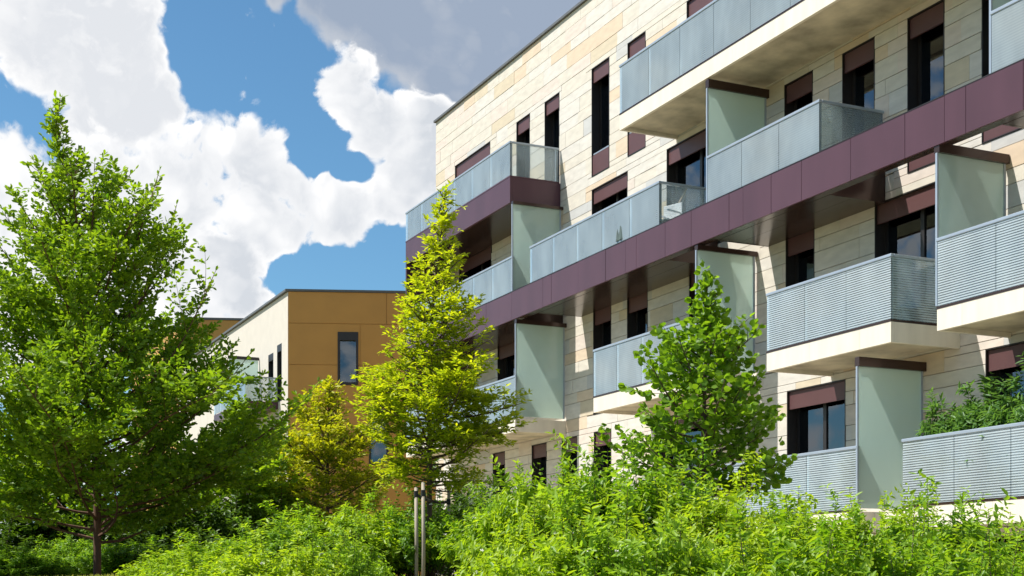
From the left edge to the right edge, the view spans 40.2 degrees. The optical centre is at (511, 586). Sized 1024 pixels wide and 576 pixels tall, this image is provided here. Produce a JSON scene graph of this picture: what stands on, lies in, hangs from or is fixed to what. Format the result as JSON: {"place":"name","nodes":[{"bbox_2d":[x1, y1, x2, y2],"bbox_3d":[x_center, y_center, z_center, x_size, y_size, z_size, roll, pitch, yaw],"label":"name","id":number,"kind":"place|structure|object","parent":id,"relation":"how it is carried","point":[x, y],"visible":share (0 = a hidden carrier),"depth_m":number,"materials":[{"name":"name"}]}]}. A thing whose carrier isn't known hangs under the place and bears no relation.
{"place":"outdoors","nodes":[
{"label":"outdoors","id":0,"kind":"place"},
{"bbox_2d":[40,573,446,575],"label":"grass","id":1,"kind":"structure","parent":0,"point":[120,575],"depth_m":15.36,"materials":[{"name":"green plant"}]},
{"bbox_2d":[0,0,580,529],"label":"sky","id":2,"kind":"structure","parent":0,"point":[296,139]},
{"bbox_2d":[616,221,622,240],"bbox_3d":[2.655,-7.358,29.574,0.938,0.738,0.938,0,0,-25],"label":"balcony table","id":3,"kind":"object","parent":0,"point":[619,235],"visible":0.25,"depth_m":29.37,"materials":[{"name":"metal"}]},
{"bbox_2d":[662,202,682,222],"bbox_3d":[3.141,-7.421,28.532,0.498,0.861,0.497,0,0,-45],"label":"garden chair","id":4,"kind":"object","parent":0,"point":[672,211],"visible":0.41,"depth_m":28.63,"materials":[{"name":"white plastic"}]},
{"bbox_2d":[678,188,687,202],"bbox_3d":[3.267,-7.609,29.155,0.864,1.262,0.535,0,0,5],"label":"deck chair","id":5,"kind":"object","parent":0,"point":[684,195],"visible":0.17,"depth_m":28.88,"materials":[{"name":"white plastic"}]},
{"bbox_3d":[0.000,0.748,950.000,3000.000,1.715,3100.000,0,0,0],"label":"ground","id":6,"kind":"structure","parent":0,"visible":0},
{"bbox_2d":[0,514,72,556],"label":"shrub","id":7,"kind":"object","parent":6,"relation":"on","point":[3,544],"visible":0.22,"depth_m":22.16,"materials":[{"name":"green plant"}]},
{"bbox_2d":[0,544,78,575],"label":"shrub","id":8,"kind":"object","parent":6,"relation":"on","point":[18,564],"visible":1,"depth_m":17.61,"materials":[{"name":"green plant"}]},
{"bbox_2d":[0,435,103,538],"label":"oak tree","id":9,"kind":"object","parent":6,"relation":"on","point":[63,512],"visible":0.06,"depth_m":22.59,"materials":[{"name":"green plant"}]},
{"bbox_2d":[24,528,114,575],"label":"shrub","id":10,"kind":"object","parent":6,"relation":"on","point":[74,548],"visible":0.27,"depth_m":21.19,"materials":[{"name":"green plant"}]},
{"bbox_2d":[0,497,138,575],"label":"shrub","id":11,"kind":"object","parent":6,"relation":"on","point":[50,534],"visible":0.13,"depth_m":22.64,"materials":[{"name":"green plant"}]},
{"bbox_2d":[68,534,173,575],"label":"shrub","id":12,"kind":"object","parent":6,"relation":"on","point":[116,557],"visible":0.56,"depth_m":20.34,"materials":[{"name":"green plant"}]},
{"bbox_2d":[57,484,208,553],"bbox_3d":[-6.102,-0.884,22.971,2.564,1.794,2.926,0,0,-39],"label":"shrub","id":13,"kind":"object","parent":6,"relation":"on","point":[167,543],"visible":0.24,"depth_m":22.43,"materials":[{"name":"green plant"}]},
{"bbox_2d":[0,90,322,575],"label":"oak tree","id":14,"kind":"object","parent":6,"relation":"on","point":[68,434],"visible":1,"depth_m":18.36,"materials":[{"name":"green plant"}]},
{"bbox_2d":[127,547,225,575],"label":"shrub","id":15,"kind":"object","parent":6,"relation":"on","point":[153,570],"visible":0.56,"depth_m":12.07,"materials":[{"name":"green plant"}]},
{"bbox_2d":[113,540,246,575],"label":"shrub","id":16,"kind":"object","parent":6,"relation":"on","point":[133,569],"visible":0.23,"depth_m":13.97,"materials":[{"name":"green plant"}]},
{"bbox_2d":[132,317,242,504],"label":"building","id":17,"kind":"structure","parent":6,"relation":"on","point":[226,324],"depth_m":92.18,"materials":[{"name":"paint"}]},
{"bbox_2d":[138,479,276,552],"bbox_3d":[-5.335,-1.056,23.905,3.217,2.097,3.040,0,0,-8],"label":"shrub","id":18,"kind":"object","parent":6,"relation":"on","point":[214,517],"visible":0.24,"depth_m":23.25,"materials":[{"name":"green plant"}]},
{"bbox_2d":[155,535,287,575],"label":"shrub","id":19,"kind":"object","parent":6,"relation":"on","point":[192,567],"visible":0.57,"depth_m":11.69,"materials":[{"name":"green plant"}]},
{"bbox_2d":[164,527,299,563],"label":"shrub","id":20,"kind":"object","parent":6,"relation":"on","point":[226,543],"visible":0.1,"depth_m":14.58,"materials":[{"name":"green plant"}]},
{"bbox_2d":[177,389,309,527],"bbox_3d":[-4.959,-1.663,24.595,2.706,3.666,2.462,0,0,0],"label":"oak tree","id":21,"kind":"object","parent":6,"relation":"on","point":[260,489],"visible":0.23,"depth_m":24.27,"materials":[{"name":"green plant"}]},
{"bbox_2d":[201,465,335,542],"bbox_3d":[-4.407,-1.166,25.031,3.144,2.320,3.264,0,0,23],"label":"shrub","id":22,"kind":"object","parent":6,"relation":"on","point":[303,503],"visible":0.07,"depth_m":24.46,"materials":[{"name":"green plant"}]},
{"bbox_2d":[202,510,338,568],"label":"shrub","id":23,"kind":"object","parent":6,"relation":"on","point":[273,545],"visible":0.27,"depth_m":14.68,"materials":[{"name":"green plant"}]},
{"bbox_2d":[197,518,361,575],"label":"shrub","id":24,"kind":"object","parent":6,"relation":"on","point":[269,565],"visible":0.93,"depth_m":11.39,"materials":[{"name":"green plant"}]},
{"bbox_2d":[178,289,435,575],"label":"tan building","id":25,"kind":"structure","parent":6,"relation":"on","point":[298,340],"depth_m":57.56,"materials":[{"name":"brown paint"}]},
{"bbox_2d":[268,353,272,401],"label":"window","id":26,"kind":"structure","parent":25,"relation":"in","point":[270,357],"depth_m":59.99,"materials":[{"name":"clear glass"}]},
{"bbox_2d":[277,343,281,401],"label":"window","id":27,"kind":"structure","parent":25,"relation":"in","point":[279,347],"depth_m":58.74,"materials":[{"name":"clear glass"}]},
{"bbox_2d":[338,332,357,384],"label":"window","id":28,"kind":"structure","parent":25,"relation":"in","point":[347,341],"depth_m":57.59,"materials":[{"name":"clear glass"}]},
{"bbox_2d":[369,410,387,465],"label":"window","id":29,"kind":"structure","parent":25,"relation":"in","point":[379,450],"depth_m":57.71,"materials":[{"name":"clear glass"}]},
{"bbox_2d":[258,498,414,575],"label":"shrub","id":30,"kind":"object","parent":6,"relation":"on","point":[315,520],"visible":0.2,"depth_m":15.08,"materials":[{"name":"green plant"}]},
{"bbox_2d":[274,512,404,575],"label":"shrub","id":31,"kind":"object","parent":6,"relation":"on","point":[356,564],"visible":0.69,"depth_m":11.69,"materials":[{"name":"green plant"}]},
{"bbox_2d":[266,375,418,521],"bbox_3d":[-3.423,-1.877,25.864,3.339,4.151,3.189,0,0,0],"label":"hornbeam tree","id":32,"kind":"object","parent":6,"relation":"on","point":[310,443],"visible":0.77,"depth_m":25.50,"materials":[{"name":"green plant"}]},
{"bbox_2d":[315,487,441,575],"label":"shrub","id":33,"kind":"object","parent":6,"relation":"on","point":[374,531],"visible":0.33,"depth_m":15.37,"materials":[{"name":"green plant"}]},
{"bbox_2d":[362,484,473,575],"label":"shrub","id":34,"kind":"object","parent":6,"relation":"on","point":[438,566],"visible":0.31,"depth_m":15.54,"materials":[{"name":"green plant"}]},
{"bbox_2d":[414,487,427,575],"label":"tree stake","id":35,"kind":"object","parent":6,"relation":"on","point":[416,495],"visible":0.89,"depth_m":15.08,"materials":[{"name":"brown wood"}]},
{"bbox_2d":[421,482,430,575],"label":"tree stake","id":36,"kind":"object","parent":6,"relation":"on","point":[423,497],"visible":1,"depth_m":14.93,"materials":[{"name":"brown wood"}]},
{"bbox_2d":[345,180,536,575],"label":"hornbeam tree","id":37,"kind":"object","parent":6,"relation":"on","point":[478,431],"visible":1,"depth_m":15.97,"materials":[{"name":"green plant"}]},
{"bbox_2d":[432,490,450,575],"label":"tree stake","id":38,"kind":"object","parent":6,"relation":"on","point":[448,501],"visible":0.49,"depth_m":16.43,"materials":[{"name":"brown wood"}]},
{"bbox_2d":[392,458,501,575],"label":"shrub","id":39,"kind":"object","parent":6,"relation":"on","point":[461,503],"visible":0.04,"depth_m":23.61,"materials":[{"name":"green plant"}]},
{"bbox_2d":[432,481,517,574],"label":"shrub","id":40,"kind":"object","parent":6,"relation":"on","point":[446,548],"visible":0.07,"depth_m":14.14,"materials":[{"name":"green plant"}]},
{"bbox_2d":[452,462,561,569],"bbox_3d":[0.128,-0.554,13.407,1.341,1.332,1.416,0,0,10],"label":"shrub","id":41,"kind":"object","parent":6,"relation":"on","point":[488,509],"visible":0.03,"depth_m":13.15,"materials":[{"name":"green plant"}]},
{"bbox_2d":[454,494,596,575],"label":"shrub","id":42,"kind":"object","parent":6,"relation":"on","point":[485,559],"visible":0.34,"depth_m":10.40,"materials":[{"name":"green plant"}]},
{"bbox_2d":[454,429,622,575],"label":"shrub","id":43,"kind":"object","parent":6,"relation":"on","point":[509,507],"visible":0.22,"depth_m":12.31,"materials":[{"name":"green plant"}]},
{"bbox_2d":[468,482,686,575],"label":"shrub","id":44,"kind":"object","parent":6,"relation":"on","point":[554,556],"visible":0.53,"depth_m":9.41,"materials":[{"name":"green plant"}]},
{"bbox_2d":[520,434,691,553],"bbox_3d":[0.846,-0.524,12.272,1.578,1.603,1.801,0,0,-22],"label":"shrub","id":45,"kind":"object","parent":6,"relation":"on","point":[642,493],"visible":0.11,"depth_m":12.05,"materials":[{"name":"green plant"}]},
{"bbox_2d":[522,468,749,575],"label":"shrub","id":46,"kind":"object","parent":6,"relation":"on","point":[627,568],"visible":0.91,"depth_m":8.91,"materials":[{"name":"green plant"}]},
{"bbox_2d":[586,421,733,552],"bbox_3d":[1.189,-0.626,12.814,1.954,1.664,2.068,0,0,-30],"label":"shrub","id":47,"kind":"object","parent":6,"relation":"on","point":[687,493],"visible":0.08,"depth_m":12.45,"materials":[{"name":"green plant"}]},
{"bbox_2d":[598,258,797,504],"bbox_3d":[1.992,-1.685,14.956,2.076,3.705,2.308,0,0,0],"label":"linden tree","id":48,"kind":"object","parent":6,"relation":"on","point":[730,412],"visible":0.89,"depth_m":14.72,"materials":[{"name":"green plant"}]},
{"bbox_2d":[405,0,1023,575],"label":"apartment building","id":49,"kind":"structure","parent":6,"relation":"on","point":[847,224],"depth_m":25.65,"materials":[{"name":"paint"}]},
{"bbox_2d":[455,141,490,199],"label":"window","id":50,"kind":"structure","parent":49,"relation":"in","point":[484,151],"depth_m":40.13,"materials":[{"name":"clear glass"}]},
{"bbox_2d":[459,246,491,281],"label":"window","id":51,"kind":"structure","parent":49,"relation":"in","point":[480,261],"depth_m":39.93,"materials":[{"name":"clear glass"}]},
{"bbox_2d":[493,451,505,494],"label":"window","id":52,"kind":"structure","parent":49,"relation":"in","point":[501,459],"depth_m":38.60,"materials":[{"name":"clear glass"}]},
{"bbox_2d":[497,342,514,417],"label":"window","id":53,"kind":"structure","parent":49,"relation":"in","point":[506,354],"depth_m":38.24,"materials":[{"name":"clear glass"}]},
{"bbox_2d":[516,113,529,177],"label":"window","id":54,"kind":"structure","parent":49,"relation":"in","point":[523,125],"depth_m":37.27,"materials":[{"name":"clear glass"}]},
{"bbox_2d":[532,442,547,493],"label":"window","id":55,"kind":"structure","parent":49,"relation":"in","point":[539,451],"depth_m":36.33,"materials":[{"name":"black glass"}]},
{"bbox_2d":[545,92,559,183],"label":"window","id":56,"kind":"structure","parent":49,"relation":"in","point":[552,106],"depth_m":35.74,"materials":[{"name":"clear glass"}]},
{"bbox_2d":[562,436,577,492],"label":"window","id":57,"kind":"structure","parent":49,"relation":"in","point":[573,439],"depth_m":34.73,"materials":[{"name":"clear glass"}]},
{"bbox_2d":[592,57,609,176],"bbox_3d":[2.210,-11.095,33.099,0.287,2.590,0.868,0,0,-25],"label":"window","id":58,"kind":"structure","parent":49,"relation":"in","point":[600,73],"depth_m":33.35,"materials":[{"name":"black glass"}]},
{"bbox_2d":[593,306,611,414],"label":"window","id":59,"kind":"structure","parent":49,"relation":"in","point":[601,318],"depth_m":33.34,"materials":[{"name":"black glass"}]},
{"bbox_2d":[594,430,611,481],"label":"window","id":60,"kind":"structure","parent":49,"relation":"in","point":[602,445],"depth_m":33.31,"materials":[{"name":"black glass"}]},
{"bbox_2d":[592,171,627,249],"bbox_3d":[2.394,-8.245,32.705,0.289,2.490,1.718,0,0,-25],"label":"window","id":61,"kind":"structure","parent":49,"relation":"in","point":[614,190],"depth_m":32.85,"materials":[{"name":"brown glass"}]},
{"bbox_2d":[627,31,645,156],"bbox_3d":[2.926,-11.095,31.558,0.287,2.590,0.808,0,0,-25],"label":"window","id":62,"kind":"structure","parent":49,"relation":"in","point":[636,142],"depth_m":31.57,"materials":[{"name":"brown glass"}]},
{"bbox_2d":[627,292,648,338],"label":"window","id":63,"kind":"structure","parent":49,"relation":"in","point":[637,307],"depth_m":31.77,"materials":[{"name":"black glass"}]},
{"bbox_2d":[654,408,716,526],"bbox_3d":[3.763,-2.445,29.758,0.289,2.490,2.398,0,0,-25],"label":"window","id":64,"kind":"structure","parent":49,"relation":"in","point":[695,430],"depth_m":29.92,"materials":[{"name":"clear glass"}]},
{"bbox_2d":[689,274,694,316],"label":"window","id":65,"kind":"structure","parent":49,"relation":"in","point":[691,278],"depth_m":29.49,"materials":[{"name":"black glass"}]},
{"bbox_2d":[667,128,720,243],"bbox_3d":[3.915,-8.245,29.432,0.289,2.490,2.078,0,0,-25],"label":"window","id":66,"kind":"structure","parent":49,"relation":"in","point":[689,155],"depth_m":29.85,"materials":[{"name":"brown glass"}]},
{"bbox_2d":[687,0,712,17],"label":"window","id":67,"kind":"structure","parent":49,"relation":"in","point":[693,6],"depth_m":29.37,"materials":[{"name":"brown glass"}]},
{"bbox_2d":[784,70,812,116],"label":"window","id":68,"kind":"structure","parent":49,"relation":"in","point":[798,93],"depth_m":26.22,"materials":[{"name":"brown glass"}]},
{"bbox_2d":[786,229,815,286],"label":"window","id":69,"kind":"structure","parent":49,"relation":"in","point":[802,246],"depth_m":26.25,"materials":[{"name":"black glass"}]},
{"bbox_2d":[787,379,846,511],"bbox_3d":[5.675,-2.445,25.645,0.289,2.490,1.728,0,0,-25],"label":"window","id":70,"kind":"structure","parent":49,"relation":"in","point":[816,415],"depth_m":25.83,"materials":[{"name":"black glass"}]},
{"bbox_2d":[842,36,875,140],"bbox_3d":[6.186,-8.245,24.543,0.287,2.490,0.878,0,0,-25],"label":"window","id":71,"kind":"structure","parent":49,"relation":"in","point":[858,63],"depth_m":24.70,"materials":[{"name":"brown glass"}]},
{"bbox_2d":[875,182,936,323],"bbox_3d":[6.775,-5.345,23.279,0.289,2.490,1.908,0,0,-25],"label":"window","id":72,"kind":"structure","parent":49,"relation":"in","point":[905,223],"depth_m":23.54,"materials":[{"name":"black glass"}]},
{"bbox_2d":[907,0,944,173],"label":"window","id":73,"kind":"structure","parent":49,"relation":"in","point":[926,28],"depth_m":23.17,"materials":[{"name":"black glass"}]},
{"bbox_2d":[915,387,963,502],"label":"potted plant","id":74,"kind":"object","parent":49,"relation":"on","point":[940,425],"visible":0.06,"depth_m":21.31,"materials":[{"name":"green plant"}]},
{"bbox_2d":[947,372,1002,499],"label":"potted plant","id":75,"kind":"object","parent":49,"relation":"on","point":[967,416],"visible":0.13,"depth_m":20.65,"materials":[{"name":"green plant"}]},
{"bbox_2d":[966,370,1023,497],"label":"potted plant","id":76,"kind":"object","parent":49,"relation":"on","point":[1001,416],"visible":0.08,"depth_m":20.03,"materials":[{"name":"green plant"}]},
{"bbox_2d":[982,0,1021,143],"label":"window","id":77,"kind":"structure","parent":49,"relation":"in","point":[1002,130],"depth_m":21.78,"materials":[{"name":"brown glass"}]},
{"bbox_2d":[985,341,1023,406],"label":"window","id":78,"kind":"structure","parent":49,"relation":"in","point":[1001,360],"depth_m":21.48,"materials":[{"name":"brown glass"}]},
{"bbox_2d":[1004,351,1023,424],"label":"potted plant","id":79,"kind":"object","parent":49,"relation":"on","point":[1019,417],"visible":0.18,"depth_m":19.59,"materials":[{"name":"green plant"}]},
{"bbox_2d":[630,448,809,572],"bbox_3d":[1.721,-0.446,12.190,2.021,1.473,2.098,0,0,-37],"label":"shrub","id":80,"kind":"object","parent":6,"relation":"on","point":[721,505],"visible":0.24,"depth_m":11.89,"materials":[{"name":"green plant"}]},
{"bbox_2d":[639,505,806,575],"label":"shrub","id":81,"kind":"object","parent":6,"relation":"on","point":[737,558],"visible":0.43,"depth_m":9.15,"materials":[{"name":"green plant"}]},
{"bbox_2d":[707,486,840,574],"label":"shrub","id":82,"kind":"object","parent":6,"relation":"on","point":[801,506],"visible":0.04,"depth_m":12.55,"materials":[{"name":"green plant"}]},
{"bbox_2d":[703,490,883,575],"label":"shrub","id":83,"kind":"object","parent":6,"relation":"on","point":[789,566],"visible":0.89,"depth_m":8.80,"materials":[{"name":"green plant"}]},
{"bbox_2d":[734,483,903,575],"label":"shrub","id":84,"kind":"object","parent":6,"relation":"on","point":[774,504],"visible":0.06,"depth_m":11.52,"materials":[{"name":"green plant"}]},
{"bbox_2d":[766,482,961,575],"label":"shrub","id":85,"kind":"object","parent":6,"relation":"on","point":[871,560],"visible":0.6,"depth_m":8.89,"materials":[{"name":"green plant"}]},
{"bbox_2d":[799,483,946,563],"bbox_3d":[3.047,-0.258,11.602,1.545,1.235,1.463,0,0,-42],"label":"shrub","id":86,"kind":"object","parent":6,"relation":"on","point":[900,519],"visible":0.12,"depth_m":11.36,"materials":[{"name":"green plant"}]},
{"bbox_2d":[842,487,1023,575],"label":"shrub","id":87,"kind":"object","parent":6,"relation":"on","point":[933,570],"visible":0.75,"depth_m":8.74,"materials":[{"name":"green plant"}]},
{"bbox_2d":[855,469,1023,575],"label":"shrub","id":88,"kind":"object","parent":6,"relation":"on","point":[972,529],"visible":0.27,"depth_m":10.93,"materials":[{"name":"green plant"}]},
{"bbox_2d":[935,500,1023,575],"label":"shrub","id":89,"kind":"object","parent":6,"relation":"on","point":[990,552],"visible":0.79,"depth_m":8.35,"materials":[{"name":"green plant"}]},
{"bbox_2d":[937,522,1023,575],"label":"shrub","id":90,"kind":"object","parent":6,"relation":"on","point":[957,546],"visible":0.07,"depth_m":10.52,"materials":[{"name":"green plant"}]},
{"bbox_2d":[989,523,1023,573],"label":"shrub","id":91,"kind":"object","parent":6,"relation":"on","point":[1010,536],"visible":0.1,"depth_m":10.52,"materials":[{"name":"green plant"}]}
]}

